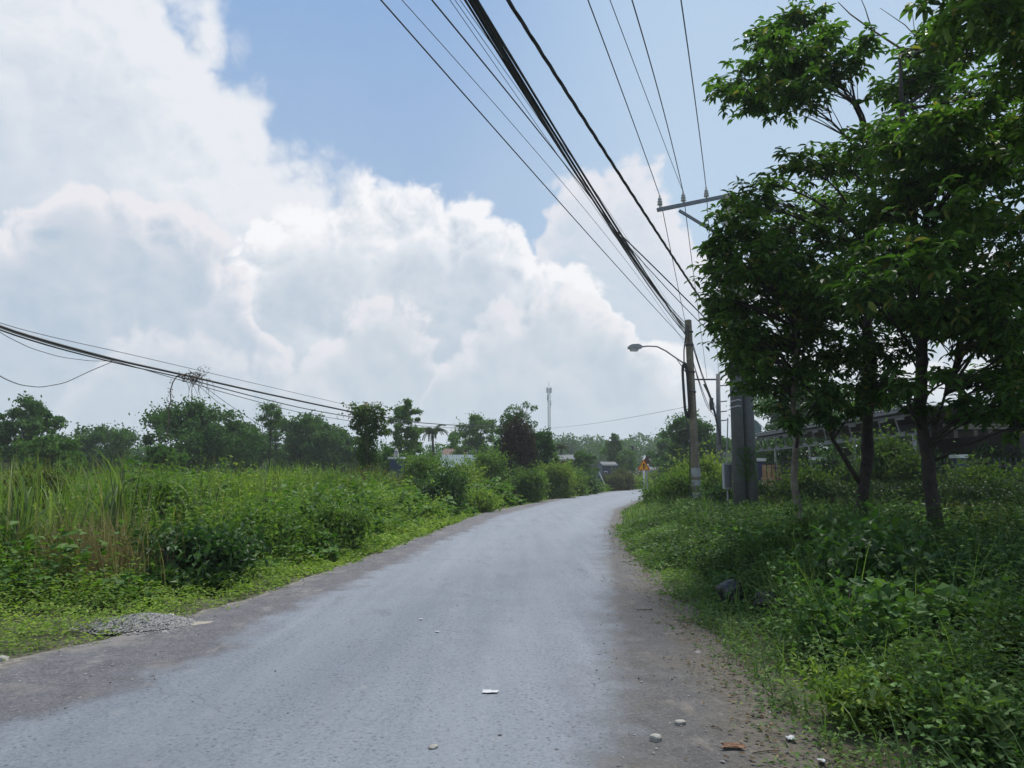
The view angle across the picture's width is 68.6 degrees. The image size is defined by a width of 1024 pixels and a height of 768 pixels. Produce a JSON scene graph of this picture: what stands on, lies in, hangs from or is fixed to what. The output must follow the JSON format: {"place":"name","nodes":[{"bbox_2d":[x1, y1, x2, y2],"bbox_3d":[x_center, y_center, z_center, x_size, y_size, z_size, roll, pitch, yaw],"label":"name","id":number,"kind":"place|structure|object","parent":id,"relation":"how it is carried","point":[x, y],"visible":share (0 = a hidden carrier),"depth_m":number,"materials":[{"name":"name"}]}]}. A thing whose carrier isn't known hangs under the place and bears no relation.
{"place":"outdoors","nodes":[
{"label":"outdoors","id":0,"kind":"place"},
{"bbox_2d":[0,489,834,767],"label":"road","id":1,"kind":"structure","parent":0,"point":[331,691],"depth_m":5.96,"materials":[{"name":"asphalt"}]},
{"bbox_2d":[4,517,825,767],"bbox_3d":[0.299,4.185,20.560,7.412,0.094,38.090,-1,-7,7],"label":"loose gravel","id":2,"kind":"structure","parent":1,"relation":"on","point":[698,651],"depth_m":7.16,"materials":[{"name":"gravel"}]},
{"bbox_2d":[598,524,884,767],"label":"leaf litter","id":3,"kind":"object","parent":1,"relation":"on","point":[771,723],"visible":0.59,"depth_m":5.99,"materials":[{"name":"plant"}]},
{"bbox_2d":[0,489,1010,767],"bbox_3d":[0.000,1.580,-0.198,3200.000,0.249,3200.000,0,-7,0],"label":"ground","id":4,"kind":"structure","parent":0,"point":[848,743],"depth_m":7.18,"materials":[{"name":"soil"}]},
{"bbox_2d":[0,390,71,475],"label":"broadleaf tree","id":5,"kind":"object","parent":4,"relation":"on","point":[34,420],"visible":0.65,"depth_m":61.05,"materials":[{"name":"green plant"}]},
{"bbox_2d":[0,455,82,592],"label":"cane plant","id":6,"kind":"object","parent":4,"relation":"on","point":[26,506],"visible":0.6,"depth_m":10.60,"materials":[{"name":"green plant"}]},
{"bbox_2d":[0,449,94,541],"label":"roadside bush","id":7,"kind":"object","parent":4,"relation":"on","point":[49,480],"visible":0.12,"depth_m":14.72,"materials":[{"name":"green plant"}]},
{"bbox_2d":[9,430,90,476],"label":"broadleaf tree","id":8,"kind":"object","parent":4,"relation":"on","point":[52,444],"visible":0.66,"depth_m":49.28,"materials":[{"name":"green plant"}]},
{"bbox_2d":[3,473,106,557],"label":"cane plant","id":9,"kind":"object","parent":4,"relation":"on","point":[60,514],"visible":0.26,"depth_m":11.32,"materials":[{"name":"green plant"}]},
{"bbox_2d":[55,420,143,483],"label":"broadleaf tree","id":10,"kind":"object","parent":4,"relation":"on","point":[117,440],"visible":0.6,"depth_m":82.66,"materials":[{"name":"green plant"}]},
{"bbox_2d":[8,500,214,601],"bbox_3d":[-5.793,2.295,10.674,3.038,1.341,2.397,0,-7,0],"label":"dry grass clump","id":11,"kind":"object","parent":4,"relation":"on","point":[99,558],"visible":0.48,"depth_m":10.48,"materials":[{"name":"plant"}]},
{"bbox_2d":[74,449,155,551],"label":"cane plant","id":12,"kind":"object","parent":4,"relation":"on","point":[114,493],"visible":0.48,"depth_m":12.59,"materials":[{"name":"green plant"}]},
{"bbox_2d":[67,612,217,634],"bbox_3d":[-4.008,2.589,8.168,1.611,0.194,1.104,0,-7,0],"label":"gravel pile","id":13,"kind":"object","parent":4,"relation":"on","point":[158,621],"visible":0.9,"depth_m":7.97,"materials":[{"name":"gravel"}]},
{"bbox_2d":[130,443,192,478],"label":"broadleaf tree","id":14,"kind":"object","parent":4,"relation":"on","point":[160,452],"visible":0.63,"depth_m":47.20,"materials":[{"name":"green plant"}]},
{"bbox_2d":[115,450,209,533],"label":"roadside bush","id":15,"kind":"object","parent":4,"relation":"on","point":[165,498],"visible":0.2,"depth_m":15.64,"materials":[{"name":"green plant"}]},
{"bbox_2d":[108,503,280,598],"bbox_3d":[-4.570,2.411,11.029,2.222,1.314,1.992,0,-7,0],"label":"roadside bush","id":16,"kind":"object","parent":4,"relation":"on","point":[221,555],"visible":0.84,"depth_m":10.79,"materials":[{"name":"green plant"}]},
{"bbox_2d":[128,394,273,478],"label":"broadleaf tree","id":17,"kind":"object","parent":4,"relation":"on","point":[196,430],"visible":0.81,"depth_m":64.81,"materials":[{"name":"green plant"}]},
{"bbox_2d":[167,460,237,526],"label":"cane plant","id":18,"kind":"object","parent":4,"relation":"on","point":[203,494],"visible":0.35,"depth_m":15.30,"materials":[{"name":"green plant"}]},
{"bbox_2d":[0,436,434,596],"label":"tall grass","id":19,"kind":"structure","parent":4,"relation":"on","point":[102,485],"depth_m":15.10,"materials":[{"name":"plant"}]},
{"bbox_2d":[189,457,285,508],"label":"roadside bush","id":20,"kind":"object","parent":4,"relation":"on","point":[236,484],"visible":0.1,"depth_m":19.55,"materials":[{"name":"green plant"}]},
{"bbox_2d":[0,510,481,659],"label":"roadside weeds","id":21,"kind":"object","parent":4,"relation":"on","point":[387,539],"visible":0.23,"depth_m":9.66,"materials":[{"name":"green plant"}]},
{"bbox_2d":[186,492,314,560],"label":"roadside bush","id":22,"kind":"object","parent":4,"relation":"on","point":[270,531],"visible":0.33,"depth_m":13.86,"materials":[{"name":"green plant"}]},
{"bbox_2d":[220,414,281,480],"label":"broadleaf tree","id":23,"kind":"object","parent":4,"relation":"on","point":[252,462],"visible":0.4,"depth_m":78.43,"materials":[{"name":"green plant"}]},
{"bbox_2d":[254,400,286,473],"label":"slender tree","id":24,"kind":"object","parent":4,"relation":"on","point":[276,420],"visible":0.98,"depth_m":69.87,"materials":[{"name":"green plant"}]},
{"bbox_2d":[268,509,338,562],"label":"roadside bush","id":25,"kind":"object","parent":4,"relation":"on","point":[306,538],"visible":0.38,"depth_m":14.64,"materials":[{"name":"green plant"}]},
{"bbox_2d":[0,455,609,611],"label":"field creeper","id":26,"kind":"object","parent":4,"relation":"on","point":[511,501],"visible":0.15,"depth_m":13.95,"materials":[{"name":"green plant"}]},
{"bbox_2d":[0,468,610,608],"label":"field brush","id":27,"kind":"object","parent":4,"relation":"on","point":[154,594],"visible":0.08,"depth_m":13.67,"materials":[{"name":"green plant"}]},
{"bbox_2d":[259,409,353,475],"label":"broadleaf tree","id":28,"kind":"object","parent":4,"relation":"on","point":[296,446],"visible":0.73,"depth_m":83.29,"materials":[{"name":"green plant"}]},
{"bbox_2d":[0,455,613,613],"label":"field undergrowth","id":29,"kind":"object","parent":4,"relation":"on","point":[392,500],"visible":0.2,"depth_m":14.65,"materials":[{"name":"green plant"}]},
{"bbox_2d":[298,460,385,500],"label":"roadside bush","id":30,"kind":"object","parent":4,"relation":"on","point":[339,473],"visible":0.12,"depth_m":27.65,"materials":[{"name":"green plant"}]},
{"bbox_2d":[287,484,397,551],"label":"roadside bush","id":31,"kind":"object","parent":4,"relation":"on","point":[350,529],"visible":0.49,"depth_m":15.97,"materials":[{"name":"green plant"}]},
{"bbox_2d":[308,426,380,474],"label":"broadleaf tree","id":32,"kind":"object","parent":4,"relation":"on","point":[347,459],"visible":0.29,"depth_m":88.58,"materials":[{"name":"green plant"}]},
{"bbox_2d":[337,401,405,474],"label":"vine pole","id":33,"kind":"object","parent":4,"relation":"on","point":[366,424],"visible":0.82,"depth_m":41.79,"materials":[{"name":"green plant"}]},
{"bbox_2d":[0,325,353,412],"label":"field cable","id":34,"kind":"object","parent":33,"relation":"attached to","point":[76,349],"visible":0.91,"depth_m":26.14,"materials":[{"name":"rubber"}]},
{"bbox_2d":[0,329,355,417],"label":"field cable","id":35,"kind":"object","parent":33,"relation":"attached to","point":[153,371],"visible":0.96,"depth_m":25.93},
{"bbox_2d":[1,432,772,479],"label":"wood","id":36,"kind":"object","parent":4,"relation":"on","point":[593,447],"visible":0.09,"depth_m":205.09,"materials":[{"name":"green plant"}]},
{"bbox_2d":[383,398,425,460],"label":"broadleaf tree","id":37,"kind":"object","parent":4,"relation":"on","point":[412,434],"visible":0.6,"depth_m":73.29,"materials":[{"name":"green plant"}]},
{"bbox_2d":[392,443,452,485],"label":"roadside bush","id":38,"kind":"object","parent":4,"relation":"on","point":[422,463],"visible":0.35,"depth_m":39.27,"materials":[{"name":"green plant"}]},
{"bbox_2d":[408,454,494,510],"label":"roadside bush","id":39,"kind":"object","parent":4,"relation":"on","point":[450,482],"visible":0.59,"depth_m":32.30,"materials":[{"name":"green plant"}]},
{"bbox_2d":[438,458,507,485],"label":"roadside bush","id":40,"kind":"object","parent":4,"relation":"on","point":[475,477],"visible":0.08,"depth_m":43.63,"materials":[{"name":"green plant"}]},
{"bbox_2d":[447,411,512,454],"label":"broadleaf tree","id":41,"kind":"object","parent":4,"relation":"on","point":[476,439],"visible":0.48,"depth_m":94.00,"materials":[{"name":"green plant"}]},
{"bbox_2d":[463,480,507,512],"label":"roadside bush","id":42,"kind":"object","parent":4,"relation":"on","point":[483,500],"visible":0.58,"depth_m":35.06,"materials":[{"name":"green plant"}]},
{"bbox_2d":[455,440,519,492],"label":"roadside bush","id":43,"kind":"object","parent":4,"relation":"on","point":[493,461],"visible":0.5,"depth_m":49.06,"materials":[{"name":"green plant"}]},
{"bbox_2d":[493,401,539,483],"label":"creeper tree","id":44,"kind":"object","parent":4,"relation":"on","point":[519,439],"visible":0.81,"depth_m":53.92,"materials":[{"name":"green plant"}]},
{"bbox_2d":[504,459,553,502],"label":"roadside bush","id":45,"kind":"object","parent":4,"relation":"on","point":[533,484],"visible":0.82,"depth_m":49.81,"materials":[{"name":"green plant"}]},
{"bbox_2d":[522,426,563,470],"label":"broadleaf tree","id":46,"kind":"object","parent":4,"relation":"on","point":[544,441],"visible":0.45,"depth_m":61.22,"materials":[{"name":"green plant"}]},
{"bbox_2d":[536,453,583,498],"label":"roadside bush","id":47,"kind":"object","parent":4,"relation":"on","point":[565,486],"visible":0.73,"depth_m":58.93,"materials":[{"name":"green plant"}]},
{"bbox_2d":[554,458,597,495],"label":"roadside bush","id":48,"kind":"object","parent":4,"relation":"on","point":[583,488],"visible":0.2,"depth_m":66.83,"materials":[{"name":"green plant"}]},
{"bbox_2d":[566,449,600,489],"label":"broadleaf tree","id":49,"kind":"object","parent":4,"relation":"on","point":[584,459],"visible":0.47,"depth_m":89.05,"materials":[{"name":"green plant"}]},
{"bbox_2d":[594,432,640,479],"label":"broadleaf tree","id":50,"kind":"object","parent":4,"relation":"on","point":[611,449],"visible":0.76,"depth_m":117.07,"materials":[{"name":"green plant"}]},
{"bbox_2d":[646,437,682,485],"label":"broadleaf tree","id":51,"kind":"object","parent":4,"relation":"on","point":[662,444],"visible":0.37,"depth_m":104.01,"materials":[{"name":"green plant"}]},
{"bbox_2d":[641,463,720,506],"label":"verge bush","id":52,"kind":"object","parent":4,"relation":"on","point":[671,487],"visible":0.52,"depth_m":32.23,"materials":[{"name":"green plant"}]},
{"bbox_2d":[648,408,731,478],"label":"broadleaf tree","id":53,"kind":"object","parent":4,"relation":"on","point":[679,437],"visible":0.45,"depth_m":76.51,"materials":[{"name":"green plant"}]},
{"bbox_2d":[684,319,701,502],"bbox_3d":[7.700,1.492,32.063,0.455,8.621,0.455,7,-10,-45],"label":"utility pole","id":54,"kind":"object","parent":4,"relation":"on","point":[695,462],"visible":0.87,"depth_m":31.98,"materials":[{"name":"grey paint"}]},
{"bbox_2d":[380,0,682,337],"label":"overhead cable","id":55,"kind":"object","parent":54,"relation":"attached to","point":[402,24],"visible":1,"depth_m":11.40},
{"bbox_2d":[431,0,688,339],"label":"overhead cable","id":56,"kind":"object","parent":54,"relation":"attached to","point":[445,16],"visible":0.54,"depth_m":10.97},
{"bbox_2d":[464,0,687,325],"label":"bundle cable","id":57,"kind":"object","parent":54,"relation":"attached to","point":[487,35],"visible":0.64,"depth_m":10.35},
{"bbox_2d":[468,0,688,328],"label":"bundle cable","id":58,"kind":"object","parent":54,"relation":"attached to","point":[476,13],"visible":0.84,"depth_m":11.58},
{"bbox_2d":[470,0,688,337],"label":"bundle cable","id":59,"kind":"object","parent":54,"relation":"attached to","point":[503,54],"visible":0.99,"depth_m":11.95,"materials":[{"name":"rubber"}]},
{"bbox_2d":[473,0,688,331],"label":"bundle cable","id":60,"kind":"object","parent":54,"relation":"attached to","point":[539,109],"visible":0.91,"depth_m":12.31,"materials":[{"name":"rubber"}]},
{"bbox_2d":[476,0,688,334],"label":"bundle cable","id":61,"kind":"object","parent":54,"relation":"attached to","point":[519,70],"visible":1,"depth_m":11.91,"materials":[{"name":"rubber"}]},
{"bbox_2d":[681,325,690,498],"bbox_3d":[7.442,1.406,31.908,0.348,7.966,0.230,0,-7,0],"label":"cable coil","id":62,"kind":"object","parent":54,"relation":"hanging from","point":[686,413],"visible":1,"depth_m":31.98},
{"bbox_2d":[657,440,732,501],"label":"verge bush","id":63,"kind":"object","parent":4,"relation":"on","point":[704,466],"visible":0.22,"depth_m":33.38,"materials":[{"name":"green plant"}]},
{"bbox_2d":[657,187,749,505],"bbox_3d":[6.565,-1.071,25.587,3.186,12.091,0.725,2,-7,-12],"label":"utility pole","id":64,"kind":"object","parent":4,"relation":"on","point":[739,453],"visible":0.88,"depth_m":25.37,"materials":[{"name":"concrete"}]},
{"bbox_2d":[506,0,722,332],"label":"twisted cable","id":65,"kind":"object","parent":64,"relation":"attached to","point":[535,43],"visible":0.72,"depth_m":12.11,"materials":[{"name":"rubber"}]},
{"bbox_2d":[687,480,732,505],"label":"verge bush","id":66,"kind":"object","parent":4,"relation":"on","point":[718,491],"visible":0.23,"depth_m":27.37,"materials":[{"name":"green plant"}]},
{"bbox_2d":[695,374,726,463],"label":"utility pole","id":67,"kind":"object","parent":4,"relation":"on","point":[717,414],"visible":0.73,"depth_m":59.95,"materials":[{"name":"concrete"}]},
{"bbox_2d":[715,579,745,601],"bbox_3d":[2.820,2.678,9.626,0.347,0.363,0.407,3,-8,-24],"label":"rubbish bag","id":68,"kind":"object","parent":4,"relation":"on","point":[725,586],"visible":0.64,"depth_m":9.53,"materials":[{"name":"black plastic"}]},
{"bbox_2d":[739,293,758,505],"bbox_3d":[8.071,0.833,25.642,0.513,8.328,0.577,0,-7,0],"label":"utility pole","id":69,"kind":"object","parent":4,"relation":"on","point":[750,444],"visible":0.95,"depth_m":25.38,"materials":[{"name":"concrete"}]},
{"bbox_2d":[720,510,817,591],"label":"verge bush","id":70,"kind":"object","parent":4,"relation":"on","point":[754,545],"visible":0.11,"depth_m":10.73,"materials":[{"name":"green plant"}]},
{"bbox_2d":[713,423,843,481],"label":"verge bush","id":71,"kind":"object","parent":4,"relation":"on","point":[783,455],"visible":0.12,"depth_m":45.87,"materials":[{"name":"green plant"}]},
{"bbox_2d":[684,188,875,521],"bbox_3d":[4.265,0.260,12.329,2.689,6.303,4.548,-2,-7,15],"label":"roadside tree","id":72,"kind":"object","parent":4,"relation":"on","point":[757,346],"visible":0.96,"depth_m":11.81,"materials":[{"name":"green plant"}]},
{"bbox_2d":[726,379,861,462],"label":"broadleaf tree","id":73,"kind":"object","parent":4,"relation":"on","point":[774,425],"visible":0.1,"depth_m":60.22,"materials":[{"name":"plant"}]},
{"bbox_2d":[766,453,854,507],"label":"verge bush","id":74,"kind":"object","parent":4,"relation":"on","point":[805,477],"visible":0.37,"depth_m":24.41,"materials":[{"name":"green plant"}]},
{"bbox_2d":[701,0,924,519],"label":"roadside tree","id":75,"kind":"object","parent":4,"relation":"on","point":[792,66],"visible":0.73,"depth_m":12.87,"materials":[{"name":"green plant"}]},
{"bbox_2d":[751,493,879,597],"bbox_3d":[3.969,2.154,9.810,1.610,1.473,1.299,0,-7,0],"label":"verge bush","id":76,"kind":"object","parent":4,"relation":"on","point":[800,533],"visible":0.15,"depth_m":9.85,"materials":[{"name":"green plant"}]},
{"bbox_2d":[608,501,1023,767],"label":"shade weeds","id":77,"kind":"object","parent":4,"relation":"on","point":[633,536],"visible":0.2,"depth_m":6.85,"materials":[{"name":"green plant"}]},
{"bbox_2d":[616,491,1023,767],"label":"shade grass","id":78,"kind":"structure","parent":4,"relation":"on","point":[633,510],"depth_m":7.38,"materials":[{"name":"green plant"}]},
{"bbox_2d":[624,499,1023,767],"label":"shade creeper","id":79,"kind":"object","parent":4,"relation":"on","point":[905,690],"visible":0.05,"depth_m":7.30,"materials":[{"name":"green plant"}]},
{"bbox_2d":[627,481,1023,767],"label":"shade brush","id":80,"kind":"object","parent":4,"relation":"on","point":[751,514],"visible":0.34,"depth_m":8.11,"materials":[{"name":"green plant"}]},
{"bbox_2d":[799,432,860,498],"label":"verge bush","id":81,"kind":"object","parent":4,"relation":"on","point":[829,457],"visible":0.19,"depth_m":28.51,"materials":[{"name":"green plant"}]},
{"bbox_2d":[775,483,901,539],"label":"verge bush","id":82,"kind":"object","parent":4,"relation":"on","point":[846,510],"visible":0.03,"depth_m":10.36,"materials":[{"name":"green plant"}]},
{"bbox_2d":[663,492,1023,681],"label":"grass tufts","id":83,"kind":"object","parent":4,"relation":"on","point":[727,552],"visible":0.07,"depth_m":8.78,"materials":[{"name":"green plant"}]},
{"bbox_2d":[764,551,930,670],"bbox_3d":[2.976,2.030,6.681,1.546,0.997,1.249,0,-7,0],"label":"verge bush","id":84,"kind":"object","parent":4,"relation":"on","point":[842,600],"visible":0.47,"depth_m":6.60,"materials":[{"name":"green plant"}]},
{"bbox_2d":[777,651,922,736],"bbox_3d":[2.317,2.066,4.986,1.058,0.501,0.800,0,-7,0],"label":"verge bush","id":85,"kind":"object","parent":4,"relation":"on","point":[826,694],"visible":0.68,"depth_m":4.87,"materials":[{"name":"green plant"}]},
{"bbox_2d":[777,502,931,607],"bbox_3d":[3.953,2.052,8.566,1.702,1.382,1.376,3,-8,-22],"label":"verge bush","id":86,"kind":"object","parent":4,"relation":"on","point":[838,535],"visible":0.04,"depth_m":8.58,"materials":[{"name":"green plant"}]},
{"bbox_2d":[717,454,1023,500],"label":"bar fence","id":87,"kind":"object","parent":4,"relation":"on","point":[760,464],"visible":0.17,"depth_m":27.72,"materials":[{"name":"metal"}]},
{"bbox_2d":[791,498,952,621],"bbox_3d":[3.564,1.864,7.366,1.470,1.462,1.299,5,-8,-33],"label":"verge bush","id":88,"kind":"object","parent":4,"relation":"on","point":[844,554],"visible":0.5,"depth_m":7.34,"materials":[{"name":"green plant"}]},
{"bbox_2d":[836,418,920,498],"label":"verge bush","id":89,"kind":"object","parent":4,"relation":"on","point":[895,448],"visible":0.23,"depth_m":25.62,"materials":[{"name":"green plant"}]},
{"bbox_2d":[754,405,1023,500],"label":"truss canopy","id":90,"kind":"object","parent":4,"relation":"on","point":[944,446],"visible":0.31,"depth_m":31.45,"materials":[{"name":"metal"}]},
{"bbox_2d":[758,477,1023,515],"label":"clipped hedge","id":91,"kind":"object","parent":4,"relation":"on","point":[764,488],"visible":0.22,"depth_m":22.02,"materials":[{"name":"green plant"}]},
{"bbox_2d":[836,502,965,568],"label":"verge bush","id":92,"kind":"object","parent":4,"relation":"on","point":[930,523],"depth_m":9.27,"materials":[{"name":"green plant"}]},
{"bbox_2d":[871,442,947,499],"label":"verge bush","id":93,"kind":"object","parent":4,"relation":"on","point":[905,468],"visible":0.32,"depth_m":24.55,"materials":[{"name":"green plant"}]},
{"bbox_2d":[811,10,1023,543],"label":"roadside tree","id":94,"kind":"object","parent":4,"relation":"on","point":[928,263],"visible":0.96,"depth_m":10.15,"materials":[{"name":"green plant"}]},
{"bbox_2d":[816,601,1020,734],"bbox_3d":[2.709,1.922,5.106,1.220,0.793,1.199,0,-7,0],"label":"verge bush","id":95,"kind":"object","parent":4,"relation":"on","point":[890,651],"visible":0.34,"depth_m":4.97,"materials":[{"name":"green plant"}]},
{"bbox_2d":[832,571,1023,681],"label":"verge bush","id":96,"kind":"object","parent":4,"relation":"on","point":[925,604],"visible":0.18,"depth_m":5.83,"materials":[{"name":"green plant"}]},
{"bbox_2d":[843,397,1014,441],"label":"house","id":97,"kind":"structure","parent":4,"relation":"on","point":[960,432],"depth_m":32.65,"materials":[{"name":"paint"}]},
{"bbox_2d":[864,654,1023,767],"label":"verge bush","id":98,"kind":"object","parent":4,"relation":"on","point":[970,721],"visible":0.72,"depth_m":4.04,"materials":[{"name":"green plant"}]},
{"bbox_2d":[885,0,1023,207],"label":"roadside tree","id":99,"kind":"object","parent":4,"relation":"on","point":[981,17],"visible":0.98,"depth_m":8.61,"materials":[{"name":"green plant"}]},
{"bbox_2d":[889,565,1023,696],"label":"verge bush","id":100,"kind":"object","parent":4,"relation":"on","point":[965,604],"visible":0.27,"depth_m":5.33,"materials":[{"name":"green plant"}]},
{"bbox_2d":[904,498,1023,585],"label":"verge bush","id":101,"kind":"object","parent":4,"relation":"on","point":[955,539],"visible":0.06,"depth_m":8.72,"materials":[{"name":"green plant"}]},
{"bbox_2d":[912,509,1023,604],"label":"verge bush","id":102,"kind":"object","parent":4,"relation":"on","point":[990,554],"visible":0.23,"depth_m":7.54,"materials":[{"name":"green plant"}]},
{"bbox_2d":[937,441,1023,500],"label":"verge bush","id":103,"kind":"object","parent":4,"relation":"on","point":[975,473],"visible":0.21,"depth_m":22.52,"materials":[{"name":"green plant"}]},
{"bbox_2d":[965,434,1023,492],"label":"verge bush","id":104,"kind":"object","parent":4,"relation":"on","point":[996,454],"visible":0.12,"depth_m":26.62,"materials":[{"name":"green plant"}]},
{"bbox_2d":[0,0,1023,459],"label":"sky","id":105,"kind":"structure","parent":0,"point":[294,196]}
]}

